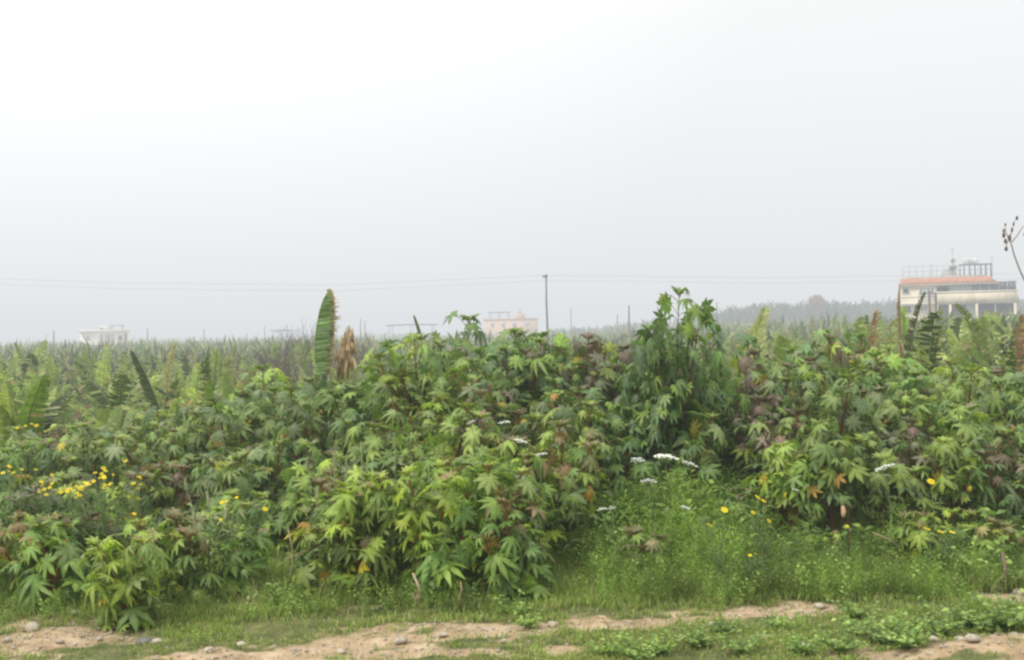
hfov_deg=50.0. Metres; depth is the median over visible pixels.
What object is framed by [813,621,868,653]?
leafy weed
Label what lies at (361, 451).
spiked weed
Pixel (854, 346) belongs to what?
banana plant
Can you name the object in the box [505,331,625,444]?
castor bean plant
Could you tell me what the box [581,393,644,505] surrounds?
castor bean plant
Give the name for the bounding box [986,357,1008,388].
banana plant
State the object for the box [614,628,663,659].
leafy weed
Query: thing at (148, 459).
castor bean plant
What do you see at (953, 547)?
leafy weed
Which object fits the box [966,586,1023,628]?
leafy weed
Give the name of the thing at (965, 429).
castor bean plant
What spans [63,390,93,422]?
banana plant
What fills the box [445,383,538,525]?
castor bean plant
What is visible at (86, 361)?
banana plant
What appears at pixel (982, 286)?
window
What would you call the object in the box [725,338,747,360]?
banana plant
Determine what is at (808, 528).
daisy
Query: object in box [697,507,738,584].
crown daisy
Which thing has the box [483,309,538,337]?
pink house
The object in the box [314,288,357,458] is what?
banana plant
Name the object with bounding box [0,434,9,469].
castor bean plant
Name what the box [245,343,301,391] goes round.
banana plant
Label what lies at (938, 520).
castor bean plant
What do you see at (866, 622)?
leafy weed
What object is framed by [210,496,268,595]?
crown daisy
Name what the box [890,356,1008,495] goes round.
castor bean plant
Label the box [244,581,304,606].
leafy weed
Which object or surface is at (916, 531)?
castor bean plant
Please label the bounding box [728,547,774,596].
crown daisy
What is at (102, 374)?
banana plant
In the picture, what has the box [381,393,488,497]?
castor bean plant
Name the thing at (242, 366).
banana plant
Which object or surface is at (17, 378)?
banana plant
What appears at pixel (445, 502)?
castor bean plant
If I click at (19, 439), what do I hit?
castor bean plant
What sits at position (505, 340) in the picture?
castor bean plant
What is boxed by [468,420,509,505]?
wild carrot
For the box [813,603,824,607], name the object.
stone
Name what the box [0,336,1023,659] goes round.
ground
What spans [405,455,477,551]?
castor bean plant
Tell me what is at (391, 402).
castor bean plant
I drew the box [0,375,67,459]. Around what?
banana plant
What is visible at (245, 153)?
sky
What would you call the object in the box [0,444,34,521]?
castor bean plant
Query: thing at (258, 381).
castor bean plant
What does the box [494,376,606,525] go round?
castor bean plant
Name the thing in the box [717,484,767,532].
castor bean plant
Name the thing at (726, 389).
castor bean plant
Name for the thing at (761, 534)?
crown daisy
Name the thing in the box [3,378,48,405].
banana plant
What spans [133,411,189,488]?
banana plant
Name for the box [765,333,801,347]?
banana plant
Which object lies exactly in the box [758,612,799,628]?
leafy weed
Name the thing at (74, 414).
banana plant
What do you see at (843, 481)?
castor bean plant
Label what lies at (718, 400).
castor bean plant
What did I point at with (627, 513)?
ground cover
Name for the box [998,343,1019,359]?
banana plant
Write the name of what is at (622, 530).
leafy weed
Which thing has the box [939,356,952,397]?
banana plant
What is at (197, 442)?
castor bean plant
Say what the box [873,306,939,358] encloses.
banana plant
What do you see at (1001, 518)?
leafy weed
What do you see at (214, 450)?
castor bean plant
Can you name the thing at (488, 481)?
castor bean plant
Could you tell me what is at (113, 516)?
castor bean plant
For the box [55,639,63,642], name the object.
stone
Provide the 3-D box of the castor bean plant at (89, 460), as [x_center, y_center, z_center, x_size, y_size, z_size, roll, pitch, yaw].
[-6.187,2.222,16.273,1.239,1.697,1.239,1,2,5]
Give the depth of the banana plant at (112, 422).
25.09 m
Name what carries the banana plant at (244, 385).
on the ground at (438, 628)
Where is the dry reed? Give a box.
[585,616,608,638]
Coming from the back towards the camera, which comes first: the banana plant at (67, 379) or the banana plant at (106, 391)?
the banana plant at (67, 379)
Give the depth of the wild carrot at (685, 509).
12.18 m
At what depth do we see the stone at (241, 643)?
9.99 m
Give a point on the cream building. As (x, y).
(974, 294)
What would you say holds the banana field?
on the ground at (438, 628)
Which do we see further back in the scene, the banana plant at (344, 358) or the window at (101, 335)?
the window at (101, 335)
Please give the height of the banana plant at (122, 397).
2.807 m
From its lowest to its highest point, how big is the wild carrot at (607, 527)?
0.929 m
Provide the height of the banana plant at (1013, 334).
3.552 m
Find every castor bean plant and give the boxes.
[0,425,67,490]
[0,430,81,509]
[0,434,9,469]
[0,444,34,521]
[0,483,66,532]
[0,510,28,553]
[0,510,65,601]
[8,517,94,612]
[14,512,69,560]
[30,466,93,516]
[47,481,110,520]
[50,511,124,582]
[51,421,140,514]
[52,510,80,519]
[55,424,115,488]
[77,515,176,633]
[80,487,140,563]
[94,420,195,506]
[95,402,175,489]
[111,469,168,527]
[121,459,206,546]
[129,507,227,606]
[142,400,217,509]
[177,445,249,516]
[188,389,284,494]
[191,446,263,546]
[195,488,261,560]
[209,523,276,596]
[215,363,317,489]
[226,437,295,527]
[249,462,331,561]
[251,373,361,503]
[275,394,349,509]
[275,437,366,510]
[284,521,351,595]
[288,491,330,571]
[291,466,375,534]
[316,464,404,579]
[316,476,403,599]
[316,513,412,605]
[320,383,407,477]
[327,417,408,481]
[340,339,441,472]
[352,332,481,461]
[353,421,429,532]
[358,454,470,592]
[368,364,473,488]
[379,431,459,553]
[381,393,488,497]
[401,310,500,416]
[401,490,488,603]
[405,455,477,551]
[410,374,500,455]
[432,446,556,567]
[444,455,554,576]
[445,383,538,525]
[447,326,556,450]
[450,409,535,529]
[463,483,557,602]
[487,329,573,408]
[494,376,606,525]
[497,328,613,429]
[498,418,613,559]
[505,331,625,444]
[512,390,612,529]
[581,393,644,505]
[586,343,677,442]
[591,436,654,507]
[599,338,653,439]
[607,334,683,483]
[613,285,725,486]
[616,523,671,573]
[635,359,736,464]
[637,403,729,484]
[645,345,744,470]
[651,439,725,500]
[662,321,752,482]
[698,333,787,484]
[717,349,833,478]
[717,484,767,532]
[720,394,802,496]
[740,439,827,540]
[741,406,840,530]
[758,361,882,520]
[773,328,882,396]
[791,334,886,438]
[794,417,879,538]
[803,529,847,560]
[830,383,933,515]
[831,430,936,540]
[834,348,952,451]
[835,343,941,428]
[862,415,959,524]
[881,395,990,507]
[886,509,948,567]
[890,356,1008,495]
[890,434,989,534]
[892,512,947,560]
[921,407,996,505]
[921,434,992,524]
[927,366,1015,478]
[938,507,988,549]
[954,440,1023,530]
[965,516,1023,556]
[975,371,1023,493]
[987,425,1023,516]
[989,364,1023,453]
[997,398,1023,493]
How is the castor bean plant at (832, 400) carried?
on the ground at (438, 628)
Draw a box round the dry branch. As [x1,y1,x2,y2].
[872,532,905,554]
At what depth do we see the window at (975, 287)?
139.18 m
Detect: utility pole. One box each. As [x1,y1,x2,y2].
[543,274,547,342]
[628,305,630,335]
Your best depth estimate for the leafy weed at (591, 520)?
13.17 m
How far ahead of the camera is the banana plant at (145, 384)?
21.93 m
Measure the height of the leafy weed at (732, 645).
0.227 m
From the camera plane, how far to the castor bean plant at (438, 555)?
11.60 m
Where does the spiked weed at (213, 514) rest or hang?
on the ground at (438, 628)
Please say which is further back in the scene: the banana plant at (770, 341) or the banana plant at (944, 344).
the banana plant at (770, 341)
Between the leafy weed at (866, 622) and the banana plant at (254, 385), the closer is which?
the leafy weed at (866, 622)
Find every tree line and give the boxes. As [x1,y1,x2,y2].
[5,331,472,344]
[544,318,697,336]
[693,297,1023,325]
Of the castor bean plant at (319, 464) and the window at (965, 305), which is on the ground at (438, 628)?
the castor bean plant at (319, 464)
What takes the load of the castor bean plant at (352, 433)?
on the ground at (438, 628)
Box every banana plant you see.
[0,356,29,395]
[0,361,20,381]
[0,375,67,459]
[2,357,25,387]
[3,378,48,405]
[12,339,47,380]
[12,369,74,472]
[14,387,20,409]
[18,414,57,432]
[24,355,74,396]
[37,366,69,394]
[40,370,70,394]
[49,381,84,439]
[51,390,89,451]
[58,402,132,445]
[60,404,123,450]
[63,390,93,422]
[66,362,90,391]
[69,346,111,409]
[69,371,97,408]
[70,374,129,417]
[73,344,132,405]
[73,353,118,397]
[73,362,117,391]
[78,390,147,430]
[80,374,160,421]
[81,381,135,414]
[87,406,140,432]
[97,353,160,410]
[111,360,133,377]
[121,351,190,445]
[131,360,204,408]
[132,341,202,409]
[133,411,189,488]
[134,362,168,387]
[152,367,182,391]
[153,364,215,426]
[165,374,200,392]
[165,400,206,448]
[166,353,243,427]
[167,398,183,427]
[172,353,211,389]
[180,363,203,385]
[181,373,261,434]
[183,348,237,383]
[185,394,253,462]
[188,344,262,401]
[200,358,226,390]
[227,367,259,390]
[234,354,258,384]
[241,357,281,383]
[241,379,303,420]
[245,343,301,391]
[250,382,269,404]
[258,341,305,381]
[291,338,319,370]
[298,349,359,398]
[298,355,333,380]
[299,376,372,435]
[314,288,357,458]
[332,371,352,383]
[335,368,364,388]
[349,369,364,385]
[406,315,470,390]
[720,339,765,365]
[721,307,780,380]
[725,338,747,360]
[725,353,743,379]
[732,323,776,357]
[748,331,780,356]
[760,334,823,399]
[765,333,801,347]
[770,332,783,361]
[773,331,819,357]
[779,334,815,362]
[819,317,875,359]
[842,322,868,343]
[850,324,887,346]
[863,312,888,349]
[864,310,892,378]
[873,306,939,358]
[877,319,897,346]
[878,307,974,386]
[881,292,943,387]
[893,317,939,361]
[906,357,942,428]
[913,369,944,426]
[929,317,964,351]
[936,317,1014,374]
[936,318,1001,365]
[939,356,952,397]
[945,303,1023,389]
[947,344,985,400]
[950,310,1020,352]
[969,353,1004,372]
[974,318,1023,375]
[977,314,1023,386]
[984,312,1010,345]
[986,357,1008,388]
[990,321,1023,344]
[993,330,1023,372]
[993,348,1017,390]
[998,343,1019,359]
[1002,316,1023,332]
[1005,319,1023,335]
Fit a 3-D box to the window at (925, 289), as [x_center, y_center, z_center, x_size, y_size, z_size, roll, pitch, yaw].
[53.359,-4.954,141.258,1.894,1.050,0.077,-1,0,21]
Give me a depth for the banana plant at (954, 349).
30.89 m
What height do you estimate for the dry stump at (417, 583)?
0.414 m
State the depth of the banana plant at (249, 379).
34.63 m
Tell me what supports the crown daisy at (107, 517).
on the ground at (438, 628)
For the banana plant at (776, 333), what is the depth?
45.52 m
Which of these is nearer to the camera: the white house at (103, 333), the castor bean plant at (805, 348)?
the castor bean plant at (805, 348)
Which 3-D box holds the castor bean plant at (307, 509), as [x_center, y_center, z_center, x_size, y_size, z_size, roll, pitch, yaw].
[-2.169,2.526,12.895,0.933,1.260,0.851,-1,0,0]
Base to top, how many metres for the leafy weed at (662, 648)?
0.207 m
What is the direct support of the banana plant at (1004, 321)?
on the ground at (438, 628)
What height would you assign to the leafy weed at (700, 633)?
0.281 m
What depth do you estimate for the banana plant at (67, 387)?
51.34 m
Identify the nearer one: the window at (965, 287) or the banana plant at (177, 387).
the banana plant at (177, 387)
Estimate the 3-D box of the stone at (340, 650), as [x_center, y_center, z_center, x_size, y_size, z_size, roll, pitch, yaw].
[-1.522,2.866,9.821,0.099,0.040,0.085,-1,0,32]
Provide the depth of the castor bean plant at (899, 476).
13.57 m
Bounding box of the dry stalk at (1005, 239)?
[1002,216,1023,279]
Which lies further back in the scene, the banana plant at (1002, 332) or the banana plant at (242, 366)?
the banana plant at (242, 366)
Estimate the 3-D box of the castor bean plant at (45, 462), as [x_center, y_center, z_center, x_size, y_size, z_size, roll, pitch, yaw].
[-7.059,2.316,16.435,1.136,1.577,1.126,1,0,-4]
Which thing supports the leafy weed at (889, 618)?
on the ground at (438, 628)
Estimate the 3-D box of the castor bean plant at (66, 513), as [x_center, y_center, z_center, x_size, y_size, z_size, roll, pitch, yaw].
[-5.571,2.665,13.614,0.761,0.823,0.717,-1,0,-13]
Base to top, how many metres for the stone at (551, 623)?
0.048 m
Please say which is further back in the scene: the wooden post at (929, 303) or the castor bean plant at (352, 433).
the wooden post at (929, 303)
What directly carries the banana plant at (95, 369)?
on the ground at (438, 628)
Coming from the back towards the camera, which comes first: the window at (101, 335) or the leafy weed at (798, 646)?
the window at (101, 335)
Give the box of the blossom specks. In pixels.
[24,531,992,606]
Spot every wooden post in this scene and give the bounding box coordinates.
[928,291,930,315]
[935,292,937,323]
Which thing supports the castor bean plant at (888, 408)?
on the ground at (438, 628)
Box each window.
[100,334,103,343]
[104,333,114,343]
[124,333,127,342]
[902,288,909,293]
[903,305,911,313]
[919,287,934,295]
[920,305,927,310]
[937,286,948,291]
[938,305,948,320]
[951,304,967,317]
[954,285,961,290]
[962,284,970,290]
[971,284,979,290]
[978,304,994,316]
[980,284,988,290]
[989,283,998,289]
[995,303,1013,317]
[998,282,1006,289]
[1007,281,1015,289]
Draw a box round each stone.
[2,637,11,641]
[24,622,39,632]
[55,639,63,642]
[135,637,151,644]
[150,638,162,643]
[204,646,213,651]
[236,641,245,646]
[336,648,345,653]
[394,636,406,643]
[439,632,447,635]
[548,621,557,626]
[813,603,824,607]
[928,635,939,641]
[964,634,979,641]
[1011,587,1023,595]
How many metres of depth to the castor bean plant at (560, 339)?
17.09 m
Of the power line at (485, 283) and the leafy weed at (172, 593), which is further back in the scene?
the power line at (485, 283)
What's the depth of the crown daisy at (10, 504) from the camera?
12.89 m
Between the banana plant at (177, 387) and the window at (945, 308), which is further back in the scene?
the window at (945, 308)
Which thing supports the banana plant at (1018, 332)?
on the ground at (438, 628)
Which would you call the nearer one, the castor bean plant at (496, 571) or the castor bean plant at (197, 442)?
the castor bean plant at (496, 571)
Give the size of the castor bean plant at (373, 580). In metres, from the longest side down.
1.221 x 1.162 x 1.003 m
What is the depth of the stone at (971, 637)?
9.26 m
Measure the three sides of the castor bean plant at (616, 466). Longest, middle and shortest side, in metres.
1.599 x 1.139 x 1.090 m
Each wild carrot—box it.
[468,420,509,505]
[512,468,544,570]
[514,439,562,579]
[584,506,638,580]
[630,478,676,565]
[631,454,697,556]
[663,505,713,570]
[863,463,912,562]
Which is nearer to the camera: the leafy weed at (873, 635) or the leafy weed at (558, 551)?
the leafy weed at (873, 635)
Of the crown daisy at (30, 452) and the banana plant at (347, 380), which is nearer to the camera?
the crown daisy at (30, 452)
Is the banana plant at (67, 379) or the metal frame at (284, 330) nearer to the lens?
the banana plant at (67, 379)
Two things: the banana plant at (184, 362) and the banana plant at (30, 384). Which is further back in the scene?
the banana plant at (184, 362)
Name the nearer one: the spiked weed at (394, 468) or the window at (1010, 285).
the spiked weed at (394, 468)
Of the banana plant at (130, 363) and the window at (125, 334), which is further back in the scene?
the window at (125, 334)
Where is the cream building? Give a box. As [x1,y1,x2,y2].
[899,248,1019,320]
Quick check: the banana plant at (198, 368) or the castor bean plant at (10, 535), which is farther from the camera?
the banana plant at (198, 368)
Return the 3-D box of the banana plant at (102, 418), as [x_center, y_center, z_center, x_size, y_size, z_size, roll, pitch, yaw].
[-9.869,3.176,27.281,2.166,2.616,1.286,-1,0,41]
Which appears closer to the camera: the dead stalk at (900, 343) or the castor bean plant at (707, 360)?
the castor bean plant at (707, 360)
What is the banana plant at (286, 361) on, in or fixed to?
on the ground at (438, 628)
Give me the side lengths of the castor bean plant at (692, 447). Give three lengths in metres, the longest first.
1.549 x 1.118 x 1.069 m
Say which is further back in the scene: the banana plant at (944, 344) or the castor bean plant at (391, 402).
the banana plant at (944, 344)
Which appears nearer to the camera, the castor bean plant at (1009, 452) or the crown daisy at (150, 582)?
the crown daisy at (150, 582)
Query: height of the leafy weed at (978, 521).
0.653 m
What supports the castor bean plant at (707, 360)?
on the ground at (438, 628)
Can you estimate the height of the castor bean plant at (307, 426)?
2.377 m
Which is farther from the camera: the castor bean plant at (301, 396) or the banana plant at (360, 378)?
the banana plant at (360, 378)
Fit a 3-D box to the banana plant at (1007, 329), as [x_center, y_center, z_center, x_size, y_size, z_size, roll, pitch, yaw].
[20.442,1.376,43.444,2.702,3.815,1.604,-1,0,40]
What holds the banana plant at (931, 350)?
on the ground at (438, 628)
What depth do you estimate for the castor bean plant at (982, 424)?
15.35 m
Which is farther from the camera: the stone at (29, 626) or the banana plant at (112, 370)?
the banana plant at (112, 370)
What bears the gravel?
on the ground at (438, 628)
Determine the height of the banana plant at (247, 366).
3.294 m
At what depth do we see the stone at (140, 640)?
10.21 m
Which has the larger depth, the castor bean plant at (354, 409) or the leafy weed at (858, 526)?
the castor bean plant at (354, 409)
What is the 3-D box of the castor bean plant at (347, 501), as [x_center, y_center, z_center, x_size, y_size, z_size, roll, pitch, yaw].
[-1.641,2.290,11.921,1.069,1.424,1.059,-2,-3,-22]
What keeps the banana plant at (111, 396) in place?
on the ground at (438, 628)
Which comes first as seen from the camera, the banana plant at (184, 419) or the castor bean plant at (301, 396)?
the castor bean plant at (301, 396)
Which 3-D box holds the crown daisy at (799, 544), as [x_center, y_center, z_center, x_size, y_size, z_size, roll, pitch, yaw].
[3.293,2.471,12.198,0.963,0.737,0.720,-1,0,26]
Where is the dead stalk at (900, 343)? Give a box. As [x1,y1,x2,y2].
[887,285,903,369]
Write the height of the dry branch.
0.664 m
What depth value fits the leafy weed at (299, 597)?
11.52 m
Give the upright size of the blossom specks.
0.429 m
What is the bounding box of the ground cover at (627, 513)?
[0,461,1023,659]
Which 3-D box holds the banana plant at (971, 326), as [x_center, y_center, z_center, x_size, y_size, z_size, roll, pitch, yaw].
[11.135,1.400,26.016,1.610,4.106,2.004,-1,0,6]
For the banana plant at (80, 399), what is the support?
on the ground at (438, 628)
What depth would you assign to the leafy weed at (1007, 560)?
11.82 m
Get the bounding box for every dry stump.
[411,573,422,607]
[1001,552,1007,592]
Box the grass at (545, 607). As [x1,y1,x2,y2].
[0,504,1023,659]
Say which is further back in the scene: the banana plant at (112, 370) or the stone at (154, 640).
the banana plant at (112, 370)
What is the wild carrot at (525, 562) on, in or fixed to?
on the ground at (438, 628)
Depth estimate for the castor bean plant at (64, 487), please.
14.45 m
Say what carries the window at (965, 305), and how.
in the cream building
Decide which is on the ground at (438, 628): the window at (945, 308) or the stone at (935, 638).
the stone at (935, 638)
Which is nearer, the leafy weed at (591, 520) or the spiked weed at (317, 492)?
the spiked weed at (317, 492)
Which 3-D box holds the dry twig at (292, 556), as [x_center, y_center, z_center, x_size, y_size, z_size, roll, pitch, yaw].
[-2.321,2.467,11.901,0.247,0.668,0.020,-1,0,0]
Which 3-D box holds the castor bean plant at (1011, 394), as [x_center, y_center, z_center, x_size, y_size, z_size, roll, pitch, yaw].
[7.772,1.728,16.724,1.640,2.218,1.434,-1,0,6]
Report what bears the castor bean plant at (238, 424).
on the ground at (438, 628)
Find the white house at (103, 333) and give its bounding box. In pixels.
[79,325,130,346]
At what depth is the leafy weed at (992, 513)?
13.27 m
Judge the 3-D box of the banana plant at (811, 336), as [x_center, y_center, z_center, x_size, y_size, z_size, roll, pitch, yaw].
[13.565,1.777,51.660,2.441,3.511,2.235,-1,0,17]
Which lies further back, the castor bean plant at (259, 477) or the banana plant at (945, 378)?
the banana plant at (945, 378)
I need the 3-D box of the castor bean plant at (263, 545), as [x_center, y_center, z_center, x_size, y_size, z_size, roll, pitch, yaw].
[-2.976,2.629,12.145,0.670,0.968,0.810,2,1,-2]
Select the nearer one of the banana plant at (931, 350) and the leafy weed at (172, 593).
the leafy weed at (172, 593)
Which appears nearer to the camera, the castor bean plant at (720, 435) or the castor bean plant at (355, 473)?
the castor bean plant at (355, 473)
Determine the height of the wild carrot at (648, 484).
1.230 m
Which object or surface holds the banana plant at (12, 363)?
on the ground at (438, 628)
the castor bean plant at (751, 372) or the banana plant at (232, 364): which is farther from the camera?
the banana plant at (232, 364)
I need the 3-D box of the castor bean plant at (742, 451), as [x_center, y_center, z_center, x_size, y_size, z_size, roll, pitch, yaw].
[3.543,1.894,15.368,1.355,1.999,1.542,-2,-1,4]
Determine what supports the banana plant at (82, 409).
on the ground at (438, 628)
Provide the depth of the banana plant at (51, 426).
29.18 m
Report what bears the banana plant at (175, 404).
on the ground at (438, 628)
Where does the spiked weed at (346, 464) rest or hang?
on the ground at (438, 628)
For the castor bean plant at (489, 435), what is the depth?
13.30 m
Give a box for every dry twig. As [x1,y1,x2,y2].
[287,527,308,587]
[458,581,462,609]
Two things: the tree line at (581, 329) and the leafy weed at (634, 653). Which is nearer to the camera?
the leafy weed at (634, 653)
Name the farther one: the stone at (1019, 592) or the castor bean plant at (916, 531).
the castor bean plant at (916, 531)
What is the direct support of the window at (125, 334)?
in the white house at (103, 333)
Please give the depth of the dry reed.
9.98 m
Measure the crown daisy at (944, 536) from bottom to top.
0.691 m
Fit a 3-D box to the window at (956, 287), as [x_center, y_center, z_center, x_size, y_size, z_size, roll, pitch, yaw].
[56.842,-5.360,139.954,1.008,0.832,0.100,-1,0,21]
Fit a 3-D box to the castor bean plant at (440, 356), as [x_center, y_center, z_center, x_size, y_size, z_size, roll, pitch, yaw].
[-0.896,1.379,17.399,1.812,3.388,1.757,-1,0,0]
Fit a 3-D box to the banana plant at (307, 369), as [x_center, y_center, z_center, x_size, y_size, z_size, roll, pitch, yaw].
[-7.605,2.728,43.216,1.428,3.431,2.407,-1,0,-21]
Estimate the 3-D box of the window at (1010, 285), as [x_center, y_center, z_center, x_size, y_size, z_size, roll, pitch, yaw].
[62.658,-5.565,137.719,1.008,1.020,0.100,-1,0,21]
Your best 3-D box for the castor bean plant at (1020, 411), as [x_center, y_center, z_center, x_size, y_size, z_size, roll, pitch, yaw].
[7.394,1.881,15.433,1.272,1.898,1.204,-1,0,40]
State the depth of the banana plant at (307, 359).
57.63 m
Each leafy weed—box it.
[152,579,190,601]
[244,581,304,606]
[281,586,313,602]
[487,586,534,616]
[512,608,542,627]
[540,529,586,562]
[545,516,621,534]
[579,632,632,654]
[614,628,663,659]
[618,528,684,555]
[644,629,683,653]
[651,508,771,537]
[663,620,731,647]
[704,612,746,632]
[716,622,767,652]
[717,526,822,557]
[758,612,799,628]
[777,524,862,550]
[779,630,826,655]
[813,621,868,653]
[824,586,882,617]
[831,608,882,634]
[837,523,914,559]
[851,615,913,645]
[873,615,948,648]
[878,613,920,632]
[894,595,973,636]
[913,525,979,559]
[929,594,1001,626]
[930,535,1017,568]
[941,595,1016,631]
[949,507,1023,533]
[950,508,1023,554]
[954,512,1023,533]
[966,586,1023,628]
[992,549,1023,589]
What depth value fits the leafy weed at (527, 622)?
10.49 m
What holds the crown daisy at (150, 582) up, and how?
on the ground at (438, 628)
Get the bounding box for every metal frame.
[272,330,296,341]
[385,324,437,339]
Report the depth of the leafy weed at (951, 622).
9.88 m
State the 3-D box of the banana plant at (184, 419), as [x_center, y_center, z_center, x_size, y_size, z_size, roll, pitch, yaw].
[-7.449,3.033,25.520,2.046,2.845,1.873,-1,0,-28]
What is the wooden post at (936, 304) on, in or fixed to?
on the ground at (438, 628)
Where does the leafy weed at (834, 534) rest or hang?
on the ground at (438, 628)
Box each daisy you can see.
[0,465,27,568]
[2,423,43,509]
[20,469,67,523]
[51,481,96,578]
[75,466,124,561]
[104,460,157,575]
[121,513,167,588]
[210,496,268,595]
[527,489,547,574]
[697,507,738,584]
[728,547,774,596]
[737,495,773,568]
[767,515,851,577]
[782,484,835,561]
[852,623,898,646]
[918,523,965,575]
[919,478,959,560]
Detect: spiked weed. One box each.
[184,478,229,597]
[203,491,237,593]
[297,457,329,585]
[326,452,347,550]
[360,442,381,528]
[389,432,409,588]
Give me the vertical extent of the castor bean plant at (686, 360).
3.543 m
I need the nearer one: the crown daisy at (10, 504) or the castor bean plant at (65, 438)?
the crown daisy at (10, 504)
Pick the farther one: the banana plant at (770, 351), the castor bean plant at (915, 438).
the banana plant at (770, 351)
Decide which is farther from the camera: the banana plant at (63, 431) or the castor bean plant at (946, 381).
the banana plant at (63, 431)
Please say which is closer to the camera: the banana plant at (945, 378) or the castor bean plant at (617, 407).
the castor bean plant at (617, 407)
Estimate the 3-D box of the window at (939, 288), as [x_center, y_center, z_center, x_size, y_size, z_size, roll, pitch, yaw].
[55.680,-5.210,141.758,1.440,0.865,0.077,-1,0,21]
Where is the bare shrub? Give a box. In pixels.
[199,319,375,388]
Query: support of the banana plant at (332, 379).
on the ground at (438, 628)
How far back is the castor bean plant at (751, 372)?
16.34 m
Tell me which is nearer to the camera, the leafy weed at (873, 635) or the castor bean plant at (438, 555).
the leafy weed at (873, 635)
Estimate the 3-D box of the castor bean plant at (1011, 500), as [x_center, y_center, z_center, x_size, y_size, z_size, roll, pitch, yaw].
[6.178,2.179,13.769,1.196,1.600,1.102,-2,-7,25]
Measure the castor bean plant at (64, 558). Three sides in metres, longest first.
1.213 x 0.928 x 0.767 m
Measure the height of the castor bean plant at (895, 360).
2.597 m
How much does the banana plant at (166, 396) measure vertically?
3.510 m
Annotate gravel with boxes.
[0,593,1023,659]
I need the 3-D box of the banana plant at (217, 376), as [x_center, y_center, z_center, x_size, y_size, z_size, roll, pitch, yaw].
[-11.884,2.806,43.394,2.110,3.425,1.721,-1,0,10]
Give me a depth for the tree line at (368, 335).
442.45 m
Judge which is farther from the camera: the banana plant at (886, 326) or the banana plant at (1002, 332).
the banana plant at (886, 326)
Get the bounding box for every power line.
[5,279,990,290]
[19,274,985,284]
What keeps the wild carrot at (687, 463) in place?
on the ground at (438, 628)
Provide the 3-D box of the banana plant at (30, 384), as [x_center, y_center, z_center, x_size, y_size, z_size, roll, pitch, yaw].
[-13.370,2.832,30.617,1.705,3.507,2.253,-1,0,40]
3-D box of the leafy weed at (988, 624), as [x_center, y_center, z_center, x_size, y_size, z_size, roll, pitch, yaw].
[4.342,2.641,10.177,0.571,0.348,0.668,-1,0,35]
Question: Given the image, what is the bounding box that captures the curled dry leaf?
[841,501,848,555]
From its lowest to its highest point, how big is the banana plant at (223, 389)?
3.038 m
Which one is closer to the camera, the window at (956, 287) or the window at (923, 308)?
the window at (956, 287)
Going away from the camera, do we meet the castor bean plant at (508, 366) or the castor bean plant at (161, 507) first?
the castor bean plant at (161, 507)
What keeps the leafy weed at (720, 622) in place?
on the ground at (438, 628)
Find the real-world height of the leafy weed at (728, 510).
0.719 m
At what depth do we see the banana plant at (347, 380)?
36.79 m
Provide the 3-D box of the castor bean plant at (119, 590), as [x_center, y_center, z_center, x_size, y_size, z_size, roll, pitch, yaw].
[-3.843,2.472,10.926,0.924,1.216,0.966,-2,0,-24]
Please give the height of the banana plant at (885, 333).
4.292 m
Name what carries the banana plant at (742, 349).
on the ground at (438, 628)
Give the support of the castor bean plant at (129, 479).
on the ground at (438, 628)
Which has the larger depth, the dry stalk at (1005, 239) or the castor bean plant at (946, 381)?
the castor bean plant at (946, 381)
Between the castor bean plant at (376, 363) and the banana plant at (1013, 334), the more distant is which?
the banana plant at (1013, 334)
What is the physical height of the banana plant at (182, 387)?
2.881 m
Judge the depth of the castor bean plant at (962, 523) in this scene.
13.22 m
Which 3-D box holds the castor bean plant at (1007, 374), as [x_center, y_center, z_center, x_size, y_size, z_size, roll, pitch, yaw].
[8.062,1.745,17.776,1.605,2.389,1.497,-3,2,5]
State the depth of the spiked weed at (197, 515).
11.70 m
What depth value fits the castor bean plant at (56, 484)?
15.29 m
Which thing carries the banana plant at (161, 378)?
on the ground at (438, 628)
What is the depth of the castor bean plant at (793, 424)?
14.43 m
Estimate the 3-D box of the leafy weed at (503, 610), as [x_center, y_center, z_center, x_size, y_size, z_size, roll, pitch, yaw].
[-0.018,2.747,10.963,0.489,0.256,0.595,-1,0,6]
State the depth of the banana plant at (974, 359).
26.48 m
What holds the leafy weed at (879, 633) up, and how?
on the ground at (438, 628)
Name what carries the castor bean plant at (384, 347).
on the ground at (438, 628)
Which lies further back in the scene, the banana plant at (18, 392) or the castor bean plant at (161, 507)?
the banana plant at (18, 392)
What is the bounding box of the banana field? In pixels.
[0,305,1022,402]
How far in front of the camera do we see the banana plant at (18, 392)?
26.93 m
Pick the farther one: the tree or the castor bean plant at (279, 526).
the tree
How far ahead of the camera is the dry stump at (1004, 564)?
11.63 m
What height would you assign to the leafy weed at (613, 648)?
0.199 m
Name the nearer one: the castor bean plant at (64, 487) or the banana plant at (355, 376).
the castor bean plant at (64, 487)
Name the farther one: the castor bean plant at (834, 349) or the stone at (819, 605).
the castor bean plant at (834, 349)
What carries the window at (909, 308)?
in the cream building
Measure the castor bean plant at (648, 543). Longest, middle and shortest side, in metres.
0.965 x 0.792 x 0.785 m
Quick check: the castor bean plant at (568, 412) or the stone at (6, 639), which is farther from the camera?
the castor bean plant at (568, 412)
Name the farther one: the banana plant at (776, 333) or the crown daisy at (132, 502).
the banana plant at (776, 333)
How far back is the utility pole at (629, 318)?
149.94 m
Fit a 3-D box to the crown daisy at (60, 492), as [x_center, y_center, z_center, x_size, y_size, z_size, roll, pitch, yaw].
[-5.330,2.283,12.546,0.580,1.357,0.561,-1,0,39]
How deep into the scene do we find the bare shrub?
41.97 m
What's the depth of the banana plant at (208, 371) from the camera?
30.05 m
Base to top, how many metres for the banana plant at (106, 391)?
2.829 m
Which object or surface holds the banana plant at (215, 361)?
on the ground at (438, 628)
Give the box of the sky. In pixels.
[0,0,1023,343]
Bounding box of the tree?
[807,294,824,321]
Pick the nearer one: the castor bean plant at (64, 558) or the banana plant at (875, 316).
the castor bean plant at (64, 558)

